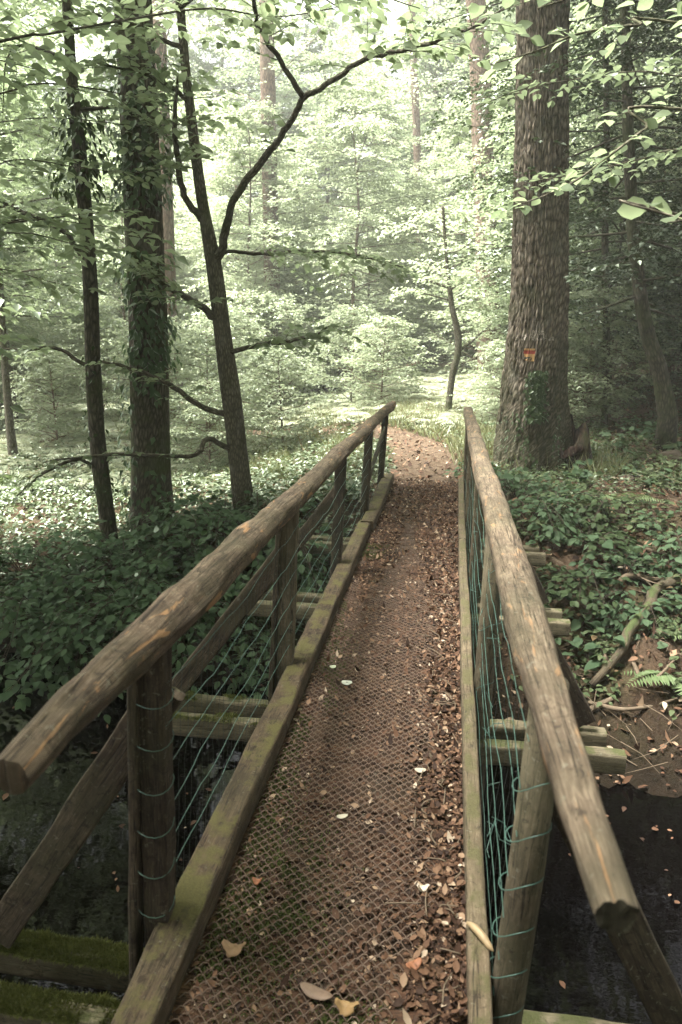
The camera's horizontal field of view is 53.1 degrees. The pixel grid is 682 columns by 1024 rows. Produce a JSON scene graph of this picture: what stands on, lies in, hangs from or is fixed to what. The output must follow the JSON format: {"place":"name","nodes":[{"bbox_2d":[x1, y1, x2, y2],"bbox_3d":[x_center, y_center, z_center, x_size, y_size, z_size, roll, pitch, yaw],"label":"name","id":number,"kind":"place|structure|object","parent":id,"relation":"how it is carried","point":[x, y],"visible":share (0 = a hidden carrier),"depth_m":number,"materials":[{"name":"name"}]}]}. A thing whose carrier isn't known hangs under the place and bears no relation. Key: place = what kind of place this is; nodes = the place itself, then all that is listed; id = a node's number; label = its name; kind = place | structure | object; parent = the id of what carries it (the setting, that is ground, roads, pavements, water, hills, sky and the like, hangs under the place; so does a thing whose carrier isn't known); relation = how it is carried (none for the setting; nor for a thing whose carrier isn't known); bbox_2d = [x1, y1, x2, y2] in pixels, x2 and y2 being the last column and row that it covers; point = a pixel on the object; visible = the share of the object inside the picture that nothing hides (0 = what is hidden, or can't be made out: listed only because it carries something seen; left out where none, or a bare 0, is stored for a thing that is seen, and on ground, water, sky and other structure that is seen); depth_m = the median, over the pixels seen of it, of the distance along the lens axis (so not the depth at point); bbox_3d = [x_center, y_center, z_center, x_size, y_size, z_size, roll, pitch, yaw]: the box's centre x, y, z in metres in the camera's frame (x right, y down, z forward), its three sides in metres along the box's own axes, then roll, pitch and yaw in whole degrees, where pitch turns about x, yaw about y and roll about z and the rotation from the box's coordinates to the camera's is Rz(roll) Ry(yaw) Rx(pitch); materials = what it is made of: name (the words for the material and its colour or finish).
{"place":"outdoors","nodes":[
{"label":"outdoors","id":0,"kind":"place"},
{"bbox_2d":[5,0,660,331],"label":"sky","id":1,"kind":"structure","parent":0,"point":[340,14],"materials":[{"name":"white"}]},
{"bbox_2d":[0,651,681,1023],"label":"water","id":2,"kind":"structure","parent":0,"point":[574,951],"depth_m":3.92,"materials":[{"name":"black liquid"}]},
{"bbox_2d":[0,340,681,797],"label":"ground","id":3,"kind":"structure","parent":0,"point":[654,780],"depth_m":5.75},
{"bbox_2d":[0,222,83,393],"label":"understorey tree","id":4,"kind":"object","parent":3,"relation":"on","point":[30,320],"visible":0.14,"depth_m":21.93,"materials":[{"name":"green plant"}]},
{"bbox_2d":[0,583,85,692],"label":"bank shrub","id":5,"kind":"object","parent":3,"relation":"on","point":[9,612],"visible":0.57,"depth_m":5.86,"materials":[{"name":"green plant"}]},
{"bbox_2d":[0,523,101,598],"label":"bank shrub","id":6,"kind":"object","parent":3,"relation":"on","point":[30,552],"visible":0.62,"depth_m":7.31,"materials":[{"name":"green plant"}]},
{"bbox_2d":[0,342,119,446],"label":"bush","id":7,"kind":"object","parent":3,"relation":"on","point":[44,369],"visible":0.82,"depth_m":14.00,"materials":[{"name":"green plant"}]},
{"bbox_2d":[0,2,126,428],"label":"slim tree","id":8,"kind":"object","parent":3,"relation":"on","point":[24,252],"visible":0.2,"depth_m":16.37,"materials":[{"name":"green plant"}]},
{"bbox_2d":[0,104,126,385],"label":"understorey tree","id":9,"kind":"object","parent":3,"relation":"on","point":[46,174],"visible":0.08,"depth_m":25.57,"materials":[{"name":"green plant"}]},
{"bbox_2d":[0,535,131,624],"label":"bank shrub","id":10,"kind":"object","parent":3,"relation":"on","point":[26,575],"visible":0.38,"depth_m":6.81,"materials":[{"name":"green plant"}]},
{"bbox_2d":[26,303,129,415],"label":"bush","id":11,"kind":"object","parent":3,"relation":"on","point":[76,339],"visible":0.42,"depth_m":17.92,"materials":[{"name":"green plant"}]},
{"bbox_2d":[0,551,155,664],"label":"bank shrub","id":12,"kind":"object","parent":3,"relation":"on","point":[75,577],"visible":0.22,"depth_m":6.52,"materials":[{"name":"green plant"}]},
{"bbox_2d":[0,0,188,413],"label":"slim tree","id":13,"kind":"object","parent":3,"relation":"on","point":[78,230],"visible":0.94,"depth_m":5.60,"materials":[{"name":"green plant"}]},
{"bbox_2d":[10,511,193,607],"bbox_3d":[-2.388,0.516,7.115,1.782,0.903,1.858,-4,15,-13],"label":"bank shrub","id":14,"kind":"object","parent":3,"relation":"on","point":[92,534],"visible":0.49,"depth_m":6.73,"materials":[{"name":"green plant"}]},
{"bbox_2d":[0,584,220,710],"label":"bank shrub","id":15,"kind":"object","parent":3,"relation":"on","point":[23,702],"visible":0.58,"depth_m":5.57,"materials":[{"name":"green plant"}]},
{"bbox_2d":[22,153,200,380],"bbox_3d":[-7.871,-7.993,23.747,6.017,8.524,6.461,7,17,25],"label":"understorey tree","id":16,"kind":"object","parent":3,"relation":"on","point":[104,300],"visible":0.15,"depth_m":23.08,"materials":[{"name":"green plant"}]},
{"bbox_2d":[0,0,232,458],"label":"slim tree","id":17,"kind":"object","parent":3,"relation":"on","point":[35,194],"visible":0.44,"depth_m":12.14,"materials":[{"name":"green plant"}]},
{"bbox_2d":[0,0,241,557],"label":"slim tree","id":18,"kind":"object","parent":3,"relation":"on","point":[76,133],"visible":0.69,"depth_m":6.76,"materials":[{"name":"green plant"}]},
{"bbox_2d":[10,580,232,723],"bbox_3d":[-1.948,1.019,5.704,2.074,0.827,1.302,11,19,36],"label":"bank shrub","id":19,"kind":"object","parent":3,"relation":"on","point":[121,604],"visible":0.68,"depth_m":5.66,"materials":[{"name":"green plant"}]},
{"bbox_2d":[48,531,206,635],"bbox_3d":[-1.932,0.648,6.716,1.919,0.806,1.954,10,18,32],"label":"bank shrub","id":20,"kind":"object","parent":3,"relation":"on","point":[89,574],"visible":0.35,"depth_m":6.36,"materials":[{"name":"green plant"}]},
{"bbox_2d":[76,315,219,437],"bbox_3d":[-4.008,-2.734,14.716,3.278,3.050,3.101,-8,17,-28],"label":"bush","id":21,"kind":"object","parent":3,"relation":"on","point":[125,357],"visible":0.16,"depth_m":14.47,"materials":[{"name":"green plant"}]},
{"bbox_2d":[100,235,211,386],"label":"understorey tree","id":22,"kind":"object","parent":3,"relation":"on","point":[183,281],"visible":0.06,"depth_m":25.59,"materials":[{"name":"green plant"}]},
{"bbox_2d":[52,555,269,679],"bbox_3d":[-1.386,0.950,6.188,1.926,0.896,1.828,6,16,21],"label":"bank shrub","id":23,"kind":"object","parent":3,"relation":"on","point":[179,647],"visible":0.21,"depth_m":5.78,"materials":[{"name":"green plant"}]},
{"bbox_2d":[44,0,279,300],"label":"tall tree","id":24,"kind":"object","parent":3,"relation":"on","point":[192,57],"visible":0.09,"depth_m":32.55,"materials":[{"name":"green plant"}]},
{"bbox_2d":[84,490,241,598],"bbox_3d":[-1.481,0.248,7.277,1.975,0.822,1.670,8,17,28],"label":"bank shrub","id":25,"kind":"object","parent":3,"relation":"on","point":[198,556],"visible":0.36,"depth_m":6.87,"materials":[{"name":"green plant"}]},
{"bbox_2d":[105,510,241,602],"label":"bank shrub","id":26,"kind":"object","parent":3,"relation":"on","point":[170,551],"visible":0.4,"depth_m":6.62,"materials":[{"name":"green plant"}]},
{"bbox_2d":[77,0,280,418],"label":"tall tree","id":27,"kind":"object","parent":3,"relation":"on","point":[168,222],"visible":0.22,"depth_m":16.42,"materials":[{"name":"green plant"}]},
{"bbox_2d":[119,480,272,584],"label":"bank shrub","id":28,"kind":"object","parent":3,"relation":"on","point":[198,511],"visible":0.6,"depth_m":6.72,"materials":[{"name":"green plant"}]},
{"bbox_2d":[126,328,279,458],"bbox_3d":[-2.432,-2.090,12.850,2.950,2.744,2.791,2,15,9],"label":"bush","id":29,"kind":"object","parent":3,"relation":"on","point":[210,367],"visible":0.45,"depth_m":12.56,"materials":[{"name":"green plant"}]},
{"bbox_2d":[0,419,406,680],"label":"ground cover","id":30,"kind":"object","parent":3,"relation":"on","point":[91,498],"visible":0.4,"depth_m":8.82,"materials":[{"name":"green plant"}]},
{"bbox_2d":[97,0,324,311],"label":"tall tree","id":31,"kind":"object","parent":3,"relation":"on","point":[221,34],"visible":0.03,"depth_m":34.30,"materials":[{"name":"green plant"}]},
{"bbox_2d":[0,0,425,299],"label":"beech tree","id":32,"kind":"object","parent":3,"relation":"on","point":[266,11],"visible":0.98,"depth_m":4.83,"materials":[{"name":"green plant"}]},
{"bbox_2d":[172,622,255,698],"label":"bank shrub","id":33,"kind":"object","parent":3,"relation":"on","point":[210,667],"visible":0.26,"depth_m":5.68,"materials":[{"name":"green plant"}]},
{"bbox_2d":[169,378,270,480],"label":"bush","id":34,"kind":"object","parent":3,"relation":"on","point":[215,385],"visible":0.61,"depth_m":10.98,"materials":[{"name":"green plant"}]},
{"bbox_2d":[175,303,293,415],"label":"bush","id":35,"kind":"object","parent":3,"relation":"on","point":[234,318],"visible":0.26,"depth_m":16.95,"materials":[{"name":"green plant"}]},
{"bbox_2d":[181,286,302,407],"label":"bush","id":36,"kind":"object","parent":3,"relation":"on","point":[243,295],"visible":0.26,"depth_m":20.31,"materials":[{"name":"green plant"}]},
{"bbox_2d":[166,488,317,587],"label":"bank shrub","id":37,"kind":"object","parent":3,"relation":"on","point":[243,518],"visible":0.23,"depth_m":6.65,"materials":[{"name":"green plant"}]},
{"bbox_2d":[173,111,313,340],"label":"understorey tree","id":38,"kind":"object","parent":3,"relation":"on","point":[219,158],"visible":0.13,"depth_m":26.25,"materials":[{"name":"green plant"}]},
{"bbox_2d":[173,96,335,386],"bbox_3d":[-3.412,-8.368,22.820,6.945,9.840,7.458,4,16,15],"label":"understorey tree","id":39,"kind":"object","parent":3,"relation":"on","point":[229,150],"visible":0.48,"depth_m":21.75,"materials":[{"name":"green plant"}]},
{"bbox_2d":[104,0,416,541],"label":"oak tree","id":40,"kind":"object","parent":3,"relation":"on","point":[149,351],"visible":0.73,"depth_m":6.96,"materials":[{"name":"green plant"}]},
{"bbox_2d":[227,628,312,698],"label":"bank shrub","id":41,"kind":"object","parent":3,"relation":"on","point":[241,680],"visible":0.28,"depth_m":5.73,"materials":[{"name":"green plant"}]},
{"bbox_2d":[175,0,373,307],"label":"tall tree","id":42,"kind":"object","parent":3,"relation":"on","point":[250,62],"visible":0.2,"depth_m":31.81,"materials":[{"name":"green plant"}]},
{"bbox_2d":[215,192,342,371],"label":"understorey tree","id":43,"kind":"object","parent":3,"relation":"on","point":[256,206],"visible":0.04,"depth_m":25.26,"materials":[{"name":"green plant"}]},
{"bbox_2d":[219,345,341,452],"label":"bush","id":44,"kind":"object","parent":3,"relation":"on","point":[260,356],"visible":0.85,"depth_m":11.57,"materials":[{"name":"green plant"}]},
{"bbox_2d":[170,0,391,391],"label":"tall tree","id":45,"kind":"object","parent":3,"relation":"on","point":[268,68],"visible":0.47,"depth_m":21.79,"materials":[{"name":"green plant"}]},
{"bbox_2d":[222,502,347,608],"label":"bank shrub","id":46,"kind":"object","parent":3,"relation":"on","point":[309,559],"visible":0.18,"depth_m":6.03,"materials":[{"name":"green plant"}]},
{"bbox_2d":[232,290,340,404],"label":"bush","id":47,"kind":"object","parent":3,"relation":"on","point":[291,309],"visible":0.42,"depth_m":20.30,"materials":[{"name":"green plant"}]},
{"bbox_2d":[0,362,576,490],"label":"ferns","id":48,"kind":"object","parent":3,"relation":"on","point":[438,384],"visible":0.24,"depth_m":15.14,"materials":[{"name":"green plant"}]},
{"bbox_2d":[45,0,544,516],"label":"forked tree","id":49,"kind":"object","parent":3,"relation":"on","point":[231,410],"visible":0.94,"depth_m":6.24,"materials":[{"name":"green plant"}]},
{"bbox_2d":[229,231,360,393],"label":"understorey tree","id":50,"kind":"object","parent":3,"relation":"on","point":[293,292],"visible":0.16,"depth_m":24.10,"materials":[{"name":"green plant"}]},
{"bbox_2d":[261,212,372,381],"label":"understorey tree","id":51,"kind":"object","parent":3,"relation":"on","point":[320,231],"visible":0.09,"depth_m":28.42,"materials":[{"name":"green plant"}]},
{"bbox_2d":[233,3,410,303],"bbox_3d":[-0.943,-16.034,35.809,9.786,17.484,10.236,-5,16,-17],"label":"tall tree","id":52,"kind":"object","parent":3,"relation":"on","point":[312,49],"visible":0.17,"depth_m":33.50,"materials":[{"name":"green plant"}]},
{"bbox_2d":[0,401,681,1023],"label":"footbridge","id":53,"kind":"object","parent":3,"relation":"on","point":[556,749],"visible":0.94,"depth_m":2.05,"materials":[{"name":"brown wood"}]},
{"bbox_2d":[173,478,467,1023],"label":"leaf litter","id":54,"kind":"object","parent":53,"relation":"on","point":[450,883],"visible":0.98,"depth_m":2.57,"materials":[{"name":"brown plant"}]},
{"bbox_2d":[385,503,461,1023],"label":"twig litter","id":55,"kind":"object","parent":54,"relation":"on","point":[455,877],"visible":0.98,"depth_m":2.42,"materials":[{"name":"brown plant"}]},
{"bbox_2d":[188,483,466,1023],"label":"dirt crumbs","id":56,"kind":"object","parent":53,"relation":"on","point":[254,1007],"visible":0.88,"depth_m":2.41,"materials":[{"name":"brown soil"}]},
{"bbox_2d":[0,379,681,791],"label":"fallen leaves","id":57,"kind":"object","parent":3,"relation":"on","point":[640,703],"depth_m":5.86,"materials":[{"name":"plant"}]},
{"bbox_2d":[234,66,470,391],"bbox_3d":[0.678,-8.407,22.020,7.024,9.951,7.542,-9,17,-30],"label":"understorey tree","id":58,"kind":"object","parent":3,"relation":"on","point":[337,107],"visible":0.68,"depth_m":20.89,"materials":[{"name":"green plant"}]},
{"bbox_2d":[299,301,422,407],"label":"bush","id":59,"kind":"object","parent":3,"relation":"on","point":[356,313],"visible":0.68,"depth_m":17.34,"materials":[{"name":"green plant"}]},
{"bbox_2d":[297,182,437,379],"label":"understorey tree","id":60,"kind":"object","parent":3,"relation":"on","point":[367,238],"visible":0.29,"depth_m":24.35,"materials":[{"name":"green plant"}]},
{"bbox_2d":[300,11,452,320],"bbox_3d":[3.057,-18.124,40.185,11.104,18.783,10.340,-9,17,-30],"label":"tall tree","id":61,"kind":"object","parent":3,"relation":"on","point":[369,26],"visible":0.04,"depth_m":37.51,"materials":[{"name":"green plant"}]},
{"bbox_2d":[296,0,463,359],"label":"tall tree","id":62,"kind":"object","parent":3,"relation":"on","point":[345,37],"visible":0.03,"depth_m":38.48,"materials":[{"name":"green plant"}]},
{"bbox_2d":[330,312,439,409],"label":"bush","id":63,"kind":"object","parent":3,"relation":"on","point":[398,344],"visible":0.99,"depth_m":15.33,"materials":[{"name":"green plant"}]},
{"bbox_2d":[340,176,466,368],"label":"understorey tree","id":64,"kind":"object","parent":3,"relation":"on","point":[420,248],"visible":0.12,"depth_m":26.31,"materials":[{"name":"green plant"}]},
{"bbox_2d":[326,0,492,362],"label":"tall tree","id":65,"kind":"object","parent":3,"relation":"on","point":[415,114],"visible":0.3,"depth_m":26.57,"materials":[{"name":"green plant"}]},
{"bbox_2d":[320,0,515,348],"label":"tall tree","id":66,"kind":"object","parent":3,"relation":"on","point":[425,3],"visible":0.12,"depth_m":31.10,"materials":[{"name":"green plant"}]},
{"bbox_2d":[360,0,515,374],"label":"tall tree","id":67,"kind":"object","parent":3,"relation":"on","point":[474,44],"visible":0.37,"depth_m":17.73,"materials":[{"name":"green plant"}]},
{"bbox_2d":[375,201,512,411],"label":"sapling","id":68,"kind":"object","parent":3,"relation":"on","point":[450,286],"visible":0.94,"depth_m":13.05,"materials":[{"name":"green plant"}]},
{"bbox_2d":[384,0,516,297],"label":"tall tree","id":69,"kind":"object","parent":3,"relation":"on","point":[428,105],"visible":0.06,"depth_m":30.97,"materials":[{"name":"green plant"}]},
{"bbox_2d":[409,258,510,376],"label":"bush","id":70,"kind":"object","parent":3,"relation":"on","point":[446,344],"visible":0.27,"depth_m":19.65,"materials":[{"name":"green plant"}]},
{"bbox_2d":[371,92,571,366],"bbox_3d":[3.946,-8.374,21.262,6.383,8.421,5.944,9,17,30],"label":"understorey tree","id":71,"kind":"object","parent":3,"relation":"on","point":[440,159],"visible":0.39,"depth_m":20.89,"materials":[{"name":"green plant"}]},
{"bbox_2d":[445,336,505,425],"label":"bush","id":72,"kind":"object","parent":3,"relation":"on","point":[493,348],"visible":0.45,"depth_m":12.25,"materials":[{"name":"green plant"}]},
{"bbox_2d":[276,416,681,497],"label":"ground cover","id":73,"kind":"object","parent":3,"relation":"on","point":[606,473],"visible":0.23,"depth_m":8.25,"materials":[{"name":"green plant"}]},
{"bbox_2d":[381,0,616,298],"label":"tall tree","id":74,"kind":"object","parent":3,"relation":"on","point":[490,44],"visible":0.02,"depth_m":29.71,"materials":[{"name":"green plant"}]},
{"bbox_2d":[426,43,622,343],"bbox_3d":[6.514,-10.137,23.208,7.407,10.494,7.954,1,15,4],"label":"understorey tree","id":75,"kind":"object","parent":3,"relation":"on","point":[496,86],"visible":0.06,"depth_m":22.26,"materials":[{"name":"green plant"}]},
{"bbox_2d":[376,0,681,451],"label":"evergreen tree","id":76,"kind":"object","parent":3,"relation":"on","point":[667,422],"visible":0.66,"depth_m":8.99,"materials":[{"name":"green plant"}]},
{"bbox_2d":[493,0,573,477],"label":"oak tree","id":77,"kind":"object","parent":3,"relation":"on","point":[533,424],"visible":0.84,"depth_m":8.21,"materials":[{"name":"bark"},{"name":"ivy leaves"}]},
{"bbox_2d":[482,491,585,545],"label":"bank shrub","id":78,"kind":"object","parent":3,"relation":"on","point":[541,510],"visible":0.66,"depth_m":6.30,"materials":[{"name":"green plant"}]},
{"bbox_2d":[416,0,681,424],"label":"evergreen tree","id":79,"kind":"object","parent":3,"relation":"on","point":[604,248],"visible":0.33,"depth_m":10.75,"materials":[{"name":"green plant"}]},
{"bbox_2d":[439,144,670,387],"bbox_3d":[4.718,-5.215,15.521,5.082,5.530,4.368,-6,16,-20],"label":"understorey tree","id":80,"kind":"object","parent":3,"relation":"on","point":[493,304],"visible":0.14,"depth_m":15.53,"materials":[{"name":"green plant"}]},
{"bbox_2d":[435,0,681,223],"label":"beech tree","id":81,"kind":"object","parent":3,"relation":"on","point":[633,207],"visible":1,"depth_m":3.88,"materials":[{"name":"green plant"}]},
{"bbox_2d":[436,18,680,346],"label":"slim tree","id":82,"kind":"object","parent":3,"relation":"on","point":[507,163],"visible":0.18,"depth_m":13.46,"materials":[{"name":"green plant"}]},
{"bbox_2d":[517,485,607,539],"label":"bramble","id":83,"kind":"object","parent":3,"relation":"on","point":[571,498],"visible":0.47,"depth_m":6.68,"materials":[{"name":"green plant"}]},
{"bbox_2d":[461,384,681,719],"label":"ground cover","id":84,"kind":"object","parent":3,"relation":"on","point":[661,626],"visible":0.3,"depth_m":6.48,"materials":[{"name":"green plant"}]},
{"bbox_2d":[557,414,594,478],"bbox_3d":[2.926,-0.837,8.843,0.922,0.866,0.777,9,17,30],"label":"tree stump","id":85,"kind":"object","parent":3,"relation":"on","point":[581,441],"visible":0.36,"depth_m":8.51,"materials":[{"name":"brown wood"}]},
{"bbox_2d":[475,0,681,398],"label":"evergreen tree","id":86,"kind":"object","parent":3,"relation":"on","point":[671,143],"visible":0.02,"depth_m":13.72,"materials":[{"name":"green plant"}]},
{"bbox_2d":[536,564,630,615],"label":"bramble","id":87,"kind":"object","parent":3,"relation":"on","point":[557,592],"visible":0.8,"depth_m":5.54,"materials":[{"name":"green plant"}]},
{"bbox_2d":[492,0,681,390],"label":"understorey tree","id":88,"kind":"object","parent":3,"relation":"on","point":[652,193],"visible":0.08,"depth_m":13.64,"materials":[{"name":"green plant"}]},
{"bbox_2d":[507,465,681,772],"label":"twig litter","id":89,"kind":"object","parent":3,"relation":"on","point":[641,626],"visible":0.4,"depth_m":5.51,"materials":[{"name":"brown plant"}]},
{"bbox_2d":[567,336,625,435],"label":"bush","id":90,"kind":"object","parent":3,"relation":"on","point":[578,362],"visible":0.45,"depth_m":11.08,"materials":[{"name":"green plant"}]},
{"bbox_2d":[551,520,643,565],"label":"bramble","id":91,"kind":"object","parent":3,"relation":"on","point":[609,535],"visible":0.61,"depth_m":6.02,"materials":[{"name":"green plant"}]},
{"bbox_2d":[560,489,664,546],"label":"bramble","id":92,"kind":"object","parent":3,"relation":"on","point":[591,516],"visible":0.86,"depth_m":6.43,"materials":[{"name":"green plant"}]},
{"bbox_2d":[560,548,666,589],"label":"bramble","id":93,"kind":"object","parent":3,"relation":"on","point":[644,562],"visible":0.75,"depth_m":5.85,"materials":[{"name":"green plant"}]},
{"bbox_2d":[567,284,679,428],"bbox_3d":[4.197,-2.509,11.634,2.678,2.633,2.830,-6,16,-21],"label":"bush","id":94,"kind":"object","parent":3,"relation":"on","point":[631,353],"visible":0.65,"depth_m":11.06,"materials":[{"name":"green plant"}]},
{"bbox_2d":[568,190,681,404],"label":"evergreen tree","id":95,"kind":"object","parent":3,"relation":"on","point":[615,285],"visible":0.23,"depth_m":12.40,"materials":[{"name":"green plant"}]},
{"bbox_2d":[569,27,681,344],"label":"understorey tree","id":96,"kind":"object","parent":3,"relation":"on","point":[667,89],"visible":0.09,"depth_m":14.06,"materials":[{"name":"green plant"}]},
{"bbox_2d":[570,1,681,388],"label":"evergreen tree","id":97,"kind":"object","parent":3,"relation":"on","point":[678,323],"visible":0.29,"depth_m":11.70,"materials":[{"name":"green plant"}]},
{"bbox_2d":[573,579,681,644],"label":"bramble","id":98,"kind":"object","parent":3,"relation":"on","point":[623,616],"visible":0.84,"depth_m":5.45,"materials":[{"name":"green plant"}]},
{"bbox_2d":[627,509,681,576],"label":"bramble","id":99,"kind":"object","parent":3,"relation":"on","point":[671,542],"visible":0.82,"depth_m":5.94,"materials":[{"name":"green plant"}]},
{"bbox_2d":[219,425,463,484],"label":"path","id":100,"kind":"structure","parent":0,"point":[415,468],"depth_m":9.64,"materials":[{"name":"brown soil"}]},
{"bbox_2d":[113,393,649,487],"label":"grass","id":101,"kind":"structure","parent":0,"point":[488,443],"depth_m":11.53,"materials":[{"name":"green plant"}]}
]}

